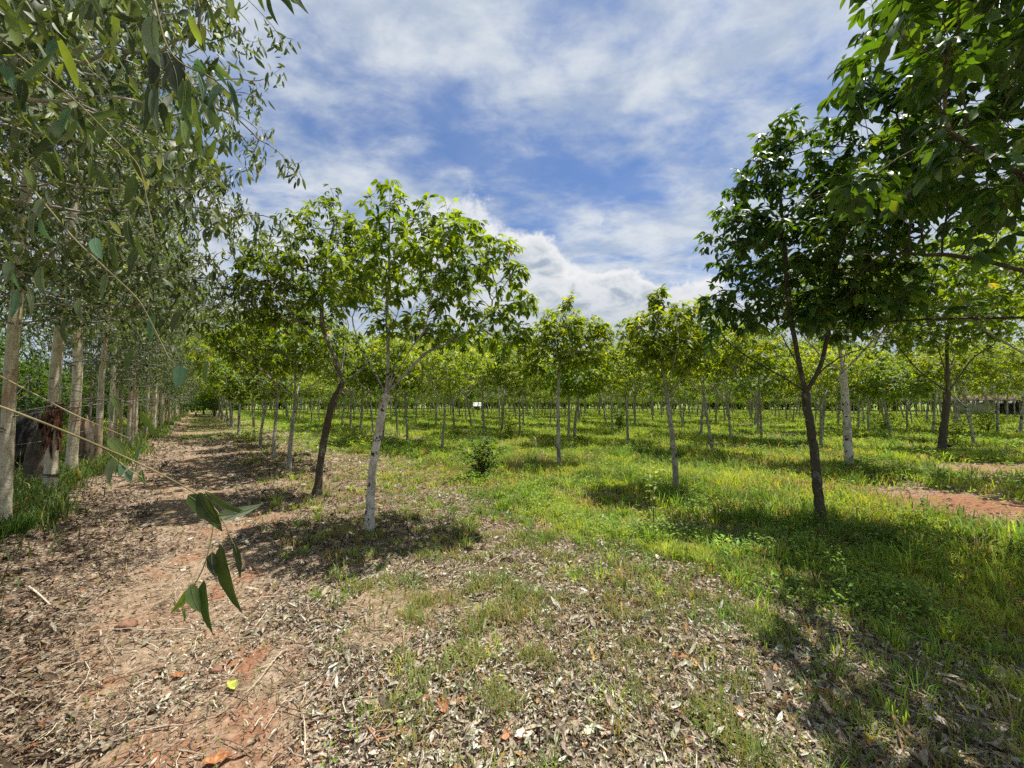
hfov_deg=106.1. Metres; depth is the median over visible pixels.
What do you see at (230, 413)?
rubber tree
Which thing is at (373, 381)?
rubber tree
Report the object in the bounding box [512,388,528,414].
rubber tree
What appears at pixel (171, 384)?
eucalyptus tree
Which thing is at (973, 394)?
rubber tree
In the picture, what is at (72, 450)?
eucalyptus tree
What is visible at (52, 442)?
eucalyptus tree
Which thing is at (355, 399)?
rubber tree
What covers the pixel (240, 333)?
rubber tree
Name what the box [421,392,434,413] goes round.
rubber tree
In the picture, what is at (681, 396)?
rubber tree
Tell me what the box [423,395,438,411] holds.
rubber tree
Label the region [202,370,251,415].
rubber tree
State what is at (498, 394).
rubber tree
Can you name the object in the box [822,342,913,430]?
rubber tree
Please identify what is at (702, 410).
rubber tree
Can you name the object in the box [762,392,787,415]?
rubber tree
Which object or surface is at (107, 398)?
shrub
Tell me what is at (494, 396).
rubber tree
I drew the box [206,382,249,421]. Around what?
rubber tree
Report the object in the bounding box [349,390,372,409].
rubber tree
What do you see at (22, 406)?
shrub
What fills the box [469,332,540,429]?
rubber tree
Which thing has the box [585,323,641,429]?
rubber tree
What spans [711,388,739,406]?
rubber tree
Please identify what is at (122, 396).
eucalyptus tree
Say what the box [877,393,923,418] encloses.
rubber tree
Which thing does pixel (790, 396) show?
rubber tree
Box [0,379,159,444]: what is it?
wire fence
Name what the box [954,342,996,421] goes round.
rubber tree
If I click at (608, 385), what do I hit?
rubber tree
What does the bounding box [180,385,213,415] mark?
broadleaf tree
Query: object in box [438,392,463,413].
rubber tree
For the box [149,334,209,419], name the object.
eucalyptus tree
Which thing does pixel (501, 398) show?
rubber tree
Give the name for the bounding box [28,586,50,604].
fallen stick
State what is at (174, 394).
eucalyptus tree
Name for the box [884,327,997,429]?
rubber tree
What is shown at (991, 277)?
rubber tree
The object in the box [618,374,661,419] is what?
rubber tree
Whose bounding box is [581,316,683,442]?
rubber tree
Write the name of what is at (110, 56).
eucalyptus tree
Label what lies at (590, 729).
dead leaf
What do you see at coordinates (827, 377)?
rubber tree
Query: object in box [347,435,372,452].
leafy bush
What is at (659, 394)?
rubber tree
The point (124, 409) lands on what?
shrub
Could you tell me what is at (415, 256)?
rubber tree
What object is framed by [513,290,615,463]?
rubber tree
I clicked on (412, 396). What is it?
rubber tree
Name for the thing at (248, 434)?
leafy bush
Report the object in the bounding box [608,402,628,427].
leafy bush
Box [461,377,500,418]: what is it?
rubber tree
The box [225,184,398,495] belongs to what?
rubber tree
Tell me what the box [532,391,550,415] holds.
rubber tree
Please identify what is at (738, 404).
rubber trees
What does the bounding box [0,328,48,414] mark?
shrub
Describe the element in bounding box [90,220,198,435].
eucalyptus tree
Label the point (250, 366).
rubber tree
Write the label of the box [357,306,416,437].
rubber tree
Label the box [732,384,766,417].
rubber tree
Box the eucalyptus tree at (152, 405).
[139,300,199,431]
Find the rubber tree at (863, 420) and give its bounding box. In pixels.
[861,397,864,421]
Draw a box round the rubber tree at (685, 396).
[680,373,721,421]
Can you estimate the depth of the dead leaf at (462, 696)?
2.04 m
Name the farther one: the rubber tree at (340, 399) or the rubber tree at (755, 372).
the rubber tree at (340, 399)
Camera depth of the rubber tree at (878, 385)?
16.20 m
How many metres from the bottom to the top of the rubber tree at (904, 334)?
5.253 m
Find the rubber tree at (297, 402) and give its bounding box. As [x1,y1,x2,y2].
[279,389,304,418]
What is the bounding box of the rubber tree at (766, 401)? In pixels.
[750,391,776,414]
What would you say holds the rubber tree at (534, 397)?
on the ground at (232, 728)
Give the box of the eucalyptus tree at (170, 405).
[151,343,199,421]
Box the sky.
[0,0,1023,403]
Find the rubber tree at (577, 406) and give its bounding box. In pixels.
[535,341,614,436]
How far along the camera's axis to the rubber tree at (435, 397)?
49.16 m
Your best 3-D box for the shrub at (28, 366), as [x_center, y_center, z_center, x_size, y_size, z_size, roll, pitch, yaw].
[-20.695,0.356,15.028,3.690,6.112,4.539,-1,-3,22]
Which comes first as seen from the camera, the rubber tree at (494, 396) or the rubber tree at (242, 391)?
the rubber tree at (242, 391)
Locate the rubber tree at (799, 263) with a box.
[693,103,946,522]
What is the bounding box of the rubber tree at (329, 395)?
[296,377,334,420]
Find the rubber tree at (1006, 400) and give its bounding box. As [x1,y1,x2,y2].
[973,384,1022,417]
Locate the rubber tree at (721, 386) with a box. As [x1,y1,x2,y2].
[710,379,737,416]
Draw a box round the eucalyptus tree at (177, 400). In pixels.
[165,370,198,416]
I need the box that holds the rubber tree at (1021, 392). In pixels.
[999,383,1022,416]
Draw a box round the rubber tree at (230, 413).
[167,328,248,427]
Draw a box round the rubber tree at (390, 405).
[367,385,392,420]
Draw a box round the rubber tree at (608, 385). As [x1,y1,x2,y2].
[592,380,624,421]
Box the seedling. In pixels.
[319,741,337,767]
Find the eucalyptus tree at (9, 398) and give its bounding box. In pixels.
[0,0,286,528]
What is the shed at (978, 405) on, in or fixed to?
on the ground at (232, 728)
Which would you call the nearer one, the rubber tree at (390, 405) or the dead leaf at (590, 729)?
the dead leaf at (590, 729)
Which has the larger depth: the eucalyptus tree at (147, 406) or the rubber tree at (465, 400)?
the rubber tree at (465, 400)
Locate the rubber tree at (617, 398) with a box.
[604,386,626,414]
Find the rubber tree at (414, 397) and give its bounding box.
[406,394,421,412]
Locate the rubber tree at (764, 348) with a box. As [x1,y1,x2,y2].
[645,294,790,451]
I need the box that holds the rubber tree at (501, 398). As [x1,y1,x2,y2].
[491,380,508,416]
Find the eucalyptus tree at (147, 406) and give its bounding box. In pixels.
[131,199,206,432]
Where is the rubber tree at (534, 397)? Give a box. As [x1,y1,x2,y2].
[518,379,548,419]
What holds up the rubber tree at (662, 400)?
on the ground at (232, 728)
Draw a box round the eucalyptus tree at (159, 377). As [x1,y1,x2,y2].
[87,223,211,390]
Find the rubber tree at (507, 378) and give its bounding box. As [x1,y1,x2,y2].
[485,346,548,434]
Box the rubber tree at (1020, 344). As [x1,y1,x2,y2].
[935,324,1023,433]
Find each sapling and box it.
[639,460,666,529]
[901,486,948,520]
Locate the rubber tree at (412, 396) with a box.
[390,392,418,409]
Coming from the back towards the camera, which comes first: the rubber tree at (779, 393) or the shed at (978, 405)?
the shed at (978, 405)
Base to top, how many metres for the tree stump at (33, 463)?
1.384 m
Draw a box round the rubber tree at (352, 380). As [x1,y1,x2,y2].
[341,325,377,433]
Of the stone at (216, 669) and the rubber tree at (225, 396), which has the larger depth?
the rubber tree at (225, 396)
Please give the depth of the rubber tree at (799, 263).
5.37 m
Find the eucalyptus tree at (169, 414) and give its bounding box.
[150,375,196,421]
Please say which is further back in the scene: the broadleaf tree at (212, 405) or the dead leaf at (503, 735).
the broadleaf tree at (212, 405)
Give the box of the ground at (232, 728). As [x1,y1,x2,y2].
[0,404,1023,767]
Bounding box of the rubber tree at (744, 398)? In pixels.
[736,391,764,402]
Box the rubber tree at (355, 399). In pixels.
[331,380,360,415]
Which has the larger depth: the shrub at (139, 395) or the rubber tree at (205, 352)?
the shrub at (139, 395)
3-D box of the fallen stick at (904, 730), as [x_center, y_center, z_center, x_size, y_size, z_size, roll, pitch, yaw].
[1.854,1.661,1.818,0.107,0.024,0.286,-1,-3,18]
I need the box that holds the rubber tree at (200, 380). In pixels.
[187,372,223,420]
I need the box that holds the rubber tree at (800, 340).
[781,335,837,395]
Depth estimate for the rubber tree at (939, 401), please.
34.74 m
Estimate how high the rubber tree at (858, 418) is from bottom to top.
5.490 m
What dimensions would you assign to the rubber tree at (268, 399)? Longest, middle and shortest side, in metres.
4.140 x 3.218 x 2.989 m
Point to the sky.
(600, 137)
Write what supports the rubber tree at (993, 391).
on the ground at (232, 728)
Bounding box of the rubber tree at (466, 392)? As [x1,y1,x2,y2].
[438,344,491,425]
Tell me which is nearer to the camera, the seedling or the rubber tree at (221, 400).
the seedling
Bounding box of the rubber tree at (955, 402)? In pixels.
[907,335,982,423]
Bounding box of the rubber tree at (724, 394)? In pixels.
[713,375,753,418]
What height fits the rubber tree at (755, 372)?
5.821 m
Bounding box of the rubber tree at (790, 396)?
[770,372,825,420]
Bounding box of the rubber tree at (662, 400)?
[653,386,679,413]
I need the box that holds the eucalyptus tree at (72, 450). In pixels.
[0,9,230,470]
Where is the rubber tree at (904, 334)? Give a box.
[773,253,932,464]
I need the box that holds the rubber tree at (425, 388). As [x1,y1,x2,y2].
[409,374,467,422]
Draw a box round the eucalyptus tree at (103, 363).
[0,35,212,458]
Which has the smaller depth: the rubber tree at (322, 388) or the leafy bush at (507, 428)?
the leafy bush at (507, 428)
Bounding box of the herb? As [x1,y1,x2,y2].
[711,533,745,559]
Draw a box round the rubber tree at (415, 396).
[397,381,431,421]
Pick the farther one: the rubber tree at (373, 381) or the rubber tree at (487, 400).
the rubber tree at (487, 400)
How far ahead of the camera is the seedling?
1.71 m
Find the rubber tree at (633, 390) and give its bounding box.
[607,380,652,418]
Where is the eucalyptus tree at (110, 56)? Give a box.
[0,0,305,296]
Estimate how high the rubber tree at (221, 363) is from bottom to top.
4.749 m
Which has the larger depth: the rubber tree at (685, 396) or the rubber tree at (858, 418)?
the rubber tree at (685, 396)
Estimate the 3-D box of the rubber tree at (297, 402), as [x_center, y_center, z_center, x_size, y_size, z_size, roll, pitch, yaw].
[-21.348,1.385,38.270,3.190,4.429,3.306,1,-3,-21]
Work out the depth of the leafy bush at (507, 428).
16.72 m
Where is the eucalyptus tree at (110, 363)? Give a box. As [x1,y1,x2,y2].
[63,135,144,389]
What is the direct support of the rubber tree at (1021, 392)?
on the ground at (232, 728)
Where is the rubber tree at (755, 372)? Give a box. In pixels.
[680,303,784,438]
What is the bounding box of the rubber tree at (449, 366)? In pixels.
[394,322,497,448]
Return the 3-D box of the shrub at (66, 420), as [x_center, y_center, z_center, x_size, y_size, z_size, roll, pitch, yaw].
[-23.392,1.159,19.157,3.630,4.888,2.951,0,-3,-10]
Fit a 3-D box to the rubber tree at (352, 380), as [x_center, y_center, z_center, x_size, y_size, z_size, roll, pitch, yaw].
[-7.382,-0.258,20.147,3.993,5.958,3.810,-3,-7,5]
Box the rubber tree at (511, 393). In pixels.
[496,387,523,413]
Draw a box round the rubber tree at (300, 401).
[296,373,311,418]
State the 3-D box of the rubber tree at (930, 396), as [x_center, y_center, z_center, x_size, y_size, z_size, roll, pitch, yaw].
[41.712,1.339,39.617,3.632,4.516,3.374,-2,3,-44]
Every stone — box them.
[114,618,138,631]
[208,665,222,673]
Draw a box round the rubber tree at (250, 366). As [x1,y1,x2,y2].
[202,291,349,457]
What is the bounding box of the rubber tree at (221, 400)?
[199,381,251,418]
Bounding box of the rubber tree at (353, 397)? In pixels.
[349,387,358,416]
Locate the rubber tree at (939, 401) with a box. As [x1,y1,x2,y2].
[932,383,969,419]
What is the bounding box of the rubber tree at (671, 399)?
[645,371,686,421]
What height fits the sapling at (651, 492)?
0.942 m
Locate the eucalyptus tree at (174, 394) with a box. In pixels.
[140,343,193,423]
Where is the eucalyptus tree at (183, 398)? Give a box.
[171,377,204,417]
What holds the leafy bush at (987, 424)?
on the ground at (232, 728)
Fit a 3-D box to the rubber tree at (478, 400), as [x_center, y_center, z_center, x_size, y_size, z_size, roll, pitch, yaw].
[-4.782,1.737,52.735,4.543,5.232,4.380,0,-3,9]
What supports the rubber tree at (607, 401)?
on the ground at (232, 728)
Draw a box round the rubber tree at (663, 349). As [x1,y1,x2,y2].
[615,283,721,486]
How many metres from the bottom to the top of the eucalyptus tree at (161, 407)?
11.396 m
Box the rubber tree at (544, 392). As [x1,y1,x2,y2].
[535,386,556,419]
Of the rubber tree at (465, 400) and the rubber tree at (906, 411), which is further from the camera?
the rubber tree at (465, 400)
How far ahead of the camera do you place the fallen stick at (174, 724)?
1.95 m
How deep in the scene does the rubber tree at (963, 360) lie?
14.60 m
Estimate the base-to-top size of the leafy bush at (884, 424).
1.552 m
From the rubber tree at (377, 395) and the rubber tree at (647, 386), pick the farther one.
the rubber tree at (377, 395)
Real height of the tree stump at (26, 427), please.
1.482 m
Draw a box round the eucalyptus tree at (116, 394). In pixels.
[22,120,187,437]
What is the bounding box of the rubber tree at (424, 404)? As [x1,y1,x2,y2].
[419,390,428,417]
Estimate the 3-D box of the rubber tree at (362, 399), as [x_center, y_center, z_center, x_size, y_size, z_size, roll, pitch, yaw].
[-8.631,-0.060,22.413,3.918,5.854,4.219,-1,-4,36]
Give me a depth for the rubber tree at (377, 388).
35.47 m
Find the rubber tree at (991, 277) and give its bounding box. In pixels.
[909,210,1023,354]
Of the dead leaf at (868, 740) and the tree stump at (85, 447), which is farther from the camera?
the tree stump at (85, 447)
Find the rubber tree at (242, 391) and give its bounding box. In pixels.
[209,360,305,446]
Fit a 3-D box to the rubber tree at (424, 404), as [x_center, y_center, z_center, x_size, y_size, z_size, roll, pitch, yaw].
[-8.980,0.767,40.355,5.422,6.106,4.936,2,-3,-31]
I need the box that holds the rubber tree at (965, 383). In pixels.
[936,378,983,420]
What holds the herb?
on the ground at (232, 728)
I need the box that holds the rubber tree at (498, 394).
[481,337,519,421]
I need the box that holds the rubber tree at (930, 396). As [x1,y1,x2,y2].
[905,390,941,415]
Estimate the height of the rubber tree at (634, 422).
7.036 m
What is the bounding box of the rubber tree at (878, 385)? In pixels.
[848,351,937,438]
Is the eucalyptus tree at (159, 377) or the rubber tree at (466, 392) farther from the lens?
the rubber tree at (466, 392)
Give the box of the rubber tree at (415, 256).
[316,179,540,530]
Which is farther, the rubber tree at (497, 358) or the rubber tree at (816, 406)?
the rubber tree at (816, 406)
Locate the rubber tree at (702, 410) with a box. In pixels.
[665,341,759,435]
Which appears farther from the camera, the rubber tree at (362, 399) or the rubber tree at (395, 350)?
the rubber tree at (362, 399)
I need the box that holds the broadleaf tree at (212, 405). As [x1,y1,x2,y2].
[194,391,233,415]
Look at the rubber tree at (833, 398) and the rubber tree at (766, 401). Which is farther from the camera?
the rubber tree at (766, 401)
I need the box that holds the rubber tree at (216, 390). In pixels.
[191,364,228,423]
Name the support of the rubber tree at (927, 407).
on the ground at (232, 728)
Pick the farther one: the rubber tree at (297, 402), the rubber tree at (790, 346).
the rubber tree at (297, 402)
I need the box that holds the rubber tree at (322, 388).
[291,373,345,420]
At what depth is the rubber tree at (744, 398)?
51.91 m
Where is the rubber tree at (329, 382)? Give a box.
[310,343,371,426]
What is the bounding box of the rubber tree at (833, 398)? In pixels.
[820,392,838,416]
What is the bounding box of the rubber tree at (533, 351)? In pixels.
[511,327,552,423]
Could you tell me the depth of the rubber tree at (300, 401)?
36.41 m
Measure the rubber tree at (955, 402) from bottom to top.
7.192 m
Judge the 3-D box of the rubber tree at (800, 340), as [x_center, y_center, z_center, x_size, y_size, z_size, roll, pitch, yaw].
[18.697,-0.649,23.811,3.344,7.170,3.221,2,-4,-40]
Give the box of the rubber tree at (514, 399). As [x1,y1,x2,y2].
[496,375,522,417]
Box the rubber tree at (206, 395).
[195,385,230,417]
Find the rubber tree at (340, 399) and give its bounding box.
[337,397,355,403]
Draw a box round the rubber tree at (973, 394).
[942,385,996,416]
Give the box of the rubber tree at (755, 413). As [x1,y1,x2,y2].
[713,337,791,424]
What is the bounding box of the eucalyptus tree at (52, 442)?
[0,2,256,493]
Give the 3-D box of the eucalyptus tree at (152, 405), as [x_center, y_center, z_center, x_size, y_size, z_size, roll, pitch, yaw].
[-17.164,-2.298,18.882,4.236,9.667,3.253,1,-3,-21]
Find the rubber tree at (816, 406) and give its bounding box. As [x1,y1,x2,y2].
[807,376,821,419]
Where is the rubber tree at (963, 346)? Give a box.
[864,228,1023,449]
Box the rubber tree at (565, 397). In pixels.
[551,392,594,421]
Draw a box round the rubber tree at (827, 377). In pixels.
[768,335,872,448]
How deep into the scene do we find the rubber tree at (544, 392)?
33.55 m
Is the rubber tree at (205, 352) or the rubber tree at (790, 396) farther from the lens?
the rubber tree at (790, 396)
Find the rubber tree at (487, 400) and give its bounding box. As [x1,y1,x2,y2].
[472,384,493,415]
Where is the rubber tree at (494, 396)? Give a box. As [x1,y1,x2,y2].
[486,394,497,408]
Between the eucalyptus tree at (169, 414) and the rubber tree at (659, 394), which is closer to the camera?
the eucalyptus tree at (169, 414)
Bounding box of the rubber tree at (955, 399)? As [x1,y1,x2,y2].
[936,380,967,417]
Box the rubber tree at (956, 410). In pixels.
[922,334,1012,427]
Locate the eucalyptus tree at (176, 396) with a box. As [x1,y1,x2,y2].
[149,377,201,410]
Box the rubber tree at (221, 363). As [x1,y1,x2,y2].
[207,355,303,438]
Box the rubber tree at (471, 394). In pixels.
[459,387,484,415]
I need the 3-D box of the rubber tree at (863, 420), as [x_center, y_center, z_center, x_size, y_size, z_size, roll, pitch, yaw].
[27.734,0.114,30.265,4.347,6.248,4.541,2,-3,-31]
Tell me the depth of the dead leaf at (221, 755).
1.76 m
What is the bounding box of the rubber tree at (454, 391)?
[426,325,486,426]
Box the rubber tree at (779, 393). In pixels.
[762,383,793,420]
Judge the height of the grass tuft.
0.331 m
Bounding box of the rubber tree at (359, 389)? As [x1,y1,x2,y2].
[339,382,377,417]
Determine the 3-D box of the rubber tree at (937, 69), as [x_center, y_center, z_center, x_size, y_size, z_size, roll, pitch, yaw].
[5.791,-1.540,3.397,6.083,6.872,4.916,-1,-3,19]
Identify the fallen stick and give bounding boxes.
[0,680,79,700]
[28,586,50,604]
[48,626,106,649]
[64,657,141,686]
[128,711,233,729]
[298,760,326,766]
[363,724,407,744]
[888,712,940,767]
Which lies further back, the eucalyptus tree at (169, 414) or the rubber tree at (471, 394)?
the rubber tree at (471, 394)
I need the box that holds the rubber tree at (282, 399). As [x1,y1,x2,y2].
[272,390,290,415]
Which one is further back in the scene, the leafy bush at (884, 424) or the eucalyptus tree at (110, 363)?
the leafy bush at (884, 424)
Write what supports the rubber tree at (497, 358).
on the ground at (232, 728)
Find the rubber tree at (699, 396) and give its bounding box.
[675,382,718,416]
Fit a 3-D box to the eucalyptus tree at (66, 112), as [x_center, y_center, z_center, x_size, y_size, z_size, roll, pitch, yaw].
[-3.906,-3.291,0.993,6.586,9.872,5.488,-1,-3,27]
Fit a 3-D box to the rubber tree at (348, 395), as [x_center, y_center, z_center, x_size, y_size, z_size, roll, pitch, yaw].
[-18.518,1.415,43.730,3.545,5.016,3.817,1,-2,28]
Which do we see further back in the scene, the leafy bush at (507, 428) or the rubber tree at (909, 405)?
the rubber tree at (909, 405)
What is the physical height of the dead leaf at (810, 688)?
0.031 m
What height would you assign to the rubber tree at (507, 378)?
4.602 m
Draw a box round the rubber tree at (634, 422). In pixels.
[613,329,653,424]
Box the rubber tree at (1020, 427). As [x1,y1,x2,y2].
[955,323,1023,431]
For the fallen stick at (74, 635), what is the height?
0.017 m
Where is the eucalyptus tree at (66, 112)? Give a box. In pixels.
[0,0,308,633]
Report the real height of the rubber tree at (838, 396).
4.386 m
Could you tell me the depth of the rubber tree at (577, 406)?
17.12 m
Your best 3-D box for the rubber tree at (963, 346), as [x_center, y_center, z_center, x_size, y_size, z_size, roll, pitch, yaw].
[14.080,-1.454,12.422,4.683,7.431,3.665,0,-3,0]
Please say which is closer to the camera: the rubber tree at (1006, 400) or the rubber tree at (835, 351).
the rubber tree at (835, 351)
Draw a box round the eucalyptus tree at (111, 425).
[28,139,210,446]
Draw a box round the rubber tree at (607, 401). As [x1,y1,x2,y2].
[596,395,615,411]
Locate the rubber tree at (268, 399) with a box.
[261,397,284,413]
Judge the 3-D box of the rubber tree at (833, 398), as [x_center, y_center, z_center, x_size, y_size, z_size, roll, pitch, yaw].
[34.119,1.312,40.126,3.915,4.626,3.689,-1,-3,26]
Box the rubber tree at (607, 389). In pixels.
[591,385,626,413]
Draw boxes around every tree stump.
[14,408,41,469]
[22,416,44,481]
[78,415,98,466]
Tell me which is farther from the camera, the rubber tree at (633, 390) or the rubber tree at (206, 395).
the rubber tree at (206, 395)
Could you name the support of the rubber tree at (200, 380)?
on the ground at (232, 728)
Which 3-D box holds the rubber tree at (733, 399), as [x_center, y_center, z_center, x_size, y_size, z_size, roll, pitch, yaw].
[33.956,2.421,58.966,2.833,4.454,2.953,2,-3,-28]
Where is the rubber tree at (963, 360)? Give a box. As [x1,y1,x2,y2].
[901,332,1023,443]
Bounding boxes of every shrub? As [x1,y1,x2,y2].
[0,319,66,411]
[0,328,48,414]
[0,337,38,416]
[1,346,96,418]
[21,361,93,428]
[44,355,127,422]
[63,366,126,421]
[87,383,139,419]
[125,376,151,412]
[125,386,145,404]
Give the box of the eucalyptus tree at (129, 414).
[64,143,206,441]
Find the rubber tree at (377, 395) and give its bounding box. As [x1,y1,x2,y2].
[364,390,381,412]
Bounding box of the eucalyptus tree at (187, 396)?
[166,329,199,408]
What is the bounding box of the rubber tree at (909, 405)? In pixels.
[885,394,920,423]
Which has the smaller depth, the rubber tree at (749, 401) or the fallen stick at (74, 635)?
the fallen stick at (74, 635)
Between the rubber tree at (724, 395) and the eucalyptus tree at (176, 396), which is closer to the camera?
the eucalyptus tree at (176, 396)
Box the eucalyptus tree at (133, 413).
[88,178,186,445]
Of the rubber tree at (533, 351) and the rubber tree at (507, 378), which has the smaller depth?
the rubber tree at (507, 378)
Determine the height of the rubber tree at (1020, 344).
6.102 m
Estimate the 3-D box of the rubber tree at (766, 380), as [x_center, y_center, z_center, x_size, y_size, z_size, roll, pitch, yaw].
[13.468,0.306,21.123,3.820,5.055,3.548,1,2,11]
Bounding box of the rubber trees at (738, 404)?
[2,367,1023,415]
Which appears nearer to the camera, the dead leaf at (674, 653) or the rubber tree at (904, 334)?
the dead leaf at (674, 653)
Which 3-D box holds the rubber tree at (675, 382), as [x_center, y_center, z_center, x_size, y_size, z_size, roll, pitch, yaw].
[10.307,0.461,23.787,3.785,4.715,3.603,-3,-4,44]
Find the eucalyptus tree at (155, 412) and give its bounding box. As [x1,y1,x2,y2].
[106,214,213,428]
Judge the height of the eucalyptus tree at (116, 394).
11.531 m
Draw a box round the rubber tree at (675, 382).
[649,375,713,426]
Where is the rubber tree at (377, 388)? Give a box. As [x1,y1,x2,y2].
[360,386,398,395]
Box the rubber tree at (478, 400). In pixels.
[467,388,490,413]
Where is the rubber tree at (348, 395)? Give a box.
[332,385,361,415]
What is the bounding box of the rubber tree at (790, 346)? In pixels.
[717,301,800,437]
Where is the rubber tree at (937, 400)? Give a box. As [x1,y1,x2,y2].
[922,388,952,415]
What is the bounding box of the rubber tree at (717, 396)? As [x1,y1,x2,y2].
[682,374,747,422]
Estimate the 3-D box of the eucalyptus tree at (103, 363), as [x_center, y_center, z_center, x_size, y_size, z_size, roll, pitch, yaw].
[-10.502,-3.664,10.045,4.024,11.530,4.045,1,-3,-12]
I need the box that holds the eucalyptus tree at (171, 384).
[127,318,202,394]
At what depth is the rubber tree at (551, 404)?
26.46 m
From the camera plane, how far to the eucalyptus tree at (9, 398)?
5.11 m
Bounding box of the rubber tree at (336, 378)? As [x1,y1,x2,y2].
[304,327,361,428]
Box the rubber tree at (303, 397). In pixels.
[291,374,322,419]
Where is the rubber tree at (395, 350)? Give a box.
[354,314,448,442]
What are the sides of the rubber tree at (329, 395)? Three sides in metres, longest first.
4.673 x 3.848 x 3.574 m
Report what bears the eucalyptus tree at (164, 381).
on the ground at (232, 728)
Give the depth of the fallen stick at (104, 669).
2.35 m
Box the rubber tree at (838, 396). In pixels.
[810,381,859,424]
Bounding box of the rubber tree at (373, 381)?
[343,340,423,440]
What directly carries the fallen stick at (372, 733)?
on the ground at (232, 728)
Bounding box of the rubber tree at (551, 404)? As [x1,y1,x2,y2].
[542,353,554,425]
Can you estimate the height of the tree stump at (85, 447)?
1.277 m
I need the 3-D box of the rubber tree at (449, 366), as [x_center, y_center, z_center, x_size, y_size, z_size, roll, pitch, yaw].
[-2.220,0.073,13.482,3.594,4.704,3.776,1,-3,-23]
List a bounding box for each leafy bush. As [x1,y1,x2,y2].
[234,424,264,443]
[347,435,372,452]
[455,431,506,477]
[501,415,518,435]
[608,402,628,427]
[842,454,877,467]
[865,405,899,428]
[938,417,969,443]
[962,406,1006,433]
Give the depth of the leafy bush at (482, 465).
8.15 m
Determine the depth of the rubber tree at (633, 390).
34.16 m
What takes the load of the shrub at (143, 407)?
on the ground at (232, 728)
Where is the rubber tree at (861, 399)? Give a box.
[849,388,917,424]
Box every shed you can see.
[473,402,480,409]
[951,394,1021,414]
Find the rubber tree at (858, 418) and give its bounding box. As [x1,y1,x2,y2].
[849,341,897,426]
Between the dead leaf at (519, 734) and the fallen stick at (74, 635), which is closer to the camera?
the dead leaf at (519, 734)
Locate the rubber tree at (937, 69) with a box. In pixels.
[771,0,1023,337]
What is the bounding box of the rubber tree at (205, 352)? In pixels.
[179,303,276,434]
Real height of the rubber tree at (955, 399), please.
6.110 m
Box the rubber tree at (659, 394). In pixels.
[641,381,681,416]
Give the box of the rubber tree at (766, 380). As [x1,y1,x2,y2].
[724,365,794,429]
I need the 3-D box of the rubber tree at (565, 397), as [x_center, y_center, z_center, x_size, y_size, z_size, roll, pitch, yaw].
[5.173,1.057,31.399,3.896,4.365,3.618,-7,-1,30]
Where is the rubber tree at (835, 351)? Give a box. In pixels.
[788,329,891,431]
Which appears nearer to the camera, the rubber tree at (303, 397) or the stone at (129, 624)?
the stone at (129, 624)
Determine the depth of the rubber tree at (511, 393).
46.69 m
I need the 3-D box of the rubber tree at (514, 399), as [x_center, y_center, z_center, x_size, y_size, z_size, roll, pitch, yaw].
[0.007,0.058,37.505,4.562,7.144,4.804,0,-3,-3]
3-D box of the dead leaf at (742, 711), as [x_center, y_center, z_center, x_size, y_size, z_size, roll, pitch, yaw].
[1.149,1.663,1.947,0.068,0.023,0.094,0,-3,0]
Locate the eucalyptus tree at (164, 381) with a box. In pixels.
[127,333,201,426]
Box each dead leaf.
[171,671,186,676]
[202,748,233,763]
[225,679,238,689]
[436,696,448,713]
[456,695,473,702]
[500,725,510,739]
[515,727,534,738]
[582,723,597,734]
[672,652,689,659]
[734,705,745,719]
[808,685,830,696]
[862,732,875,747]
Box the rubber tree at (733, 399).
[725,393,741,412]
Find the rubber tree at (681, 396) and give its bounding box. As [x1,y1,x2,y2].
[673,386,699,418]
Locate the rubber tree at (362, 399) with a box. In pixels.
[321,336,391,430]
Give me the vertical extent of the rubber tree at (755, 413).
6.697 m
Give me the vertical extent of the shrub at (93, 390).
5.331 m
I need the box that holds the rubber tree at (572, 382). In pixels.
[524,337,604,441]
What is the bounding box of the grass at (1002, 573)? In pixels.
[0,409,1023,767]
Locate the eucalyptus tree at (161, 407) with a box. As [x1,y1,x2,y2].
[109,250,213,427]
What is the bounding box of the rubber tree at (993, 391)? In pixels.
[957,379,1015,416]
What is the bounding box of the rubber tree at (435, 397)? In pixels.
[424,391,440,414]
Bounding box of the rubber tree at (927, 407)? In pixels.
[926,378,964,420]
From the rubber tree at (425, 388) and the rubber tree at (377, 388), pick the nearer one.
the rubber tree at (425, 388)
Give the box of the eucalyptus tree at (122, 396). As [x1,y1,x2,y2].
[83,186,181,439]
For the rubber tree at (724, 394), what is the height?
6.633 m
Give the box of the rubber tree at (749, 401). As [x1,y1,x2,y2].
[729,377,760,415]
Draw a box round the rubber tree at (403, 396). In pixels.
[391,384,414,421]
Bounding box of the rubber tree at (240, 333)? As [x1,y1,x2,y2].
[188,279,368,468]
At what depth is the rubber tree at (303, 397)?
34.25 m
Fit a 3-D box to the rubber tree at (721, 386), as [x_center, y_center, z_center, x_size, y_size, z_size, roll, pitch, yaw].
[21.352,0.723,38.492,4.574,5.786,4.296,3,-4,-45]
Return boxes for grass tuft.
[0,507,47,536]
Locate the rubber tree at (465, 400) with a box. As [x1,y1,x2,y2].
[448,377,482,419]
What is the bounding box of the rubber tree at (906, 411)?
[884,364,944,428]
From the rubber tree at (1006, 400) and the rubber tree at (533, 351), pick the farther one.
the rubber tree at (1006, 400)
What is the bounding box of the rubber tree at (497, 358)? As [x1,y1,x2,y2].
[455,305,523,433]

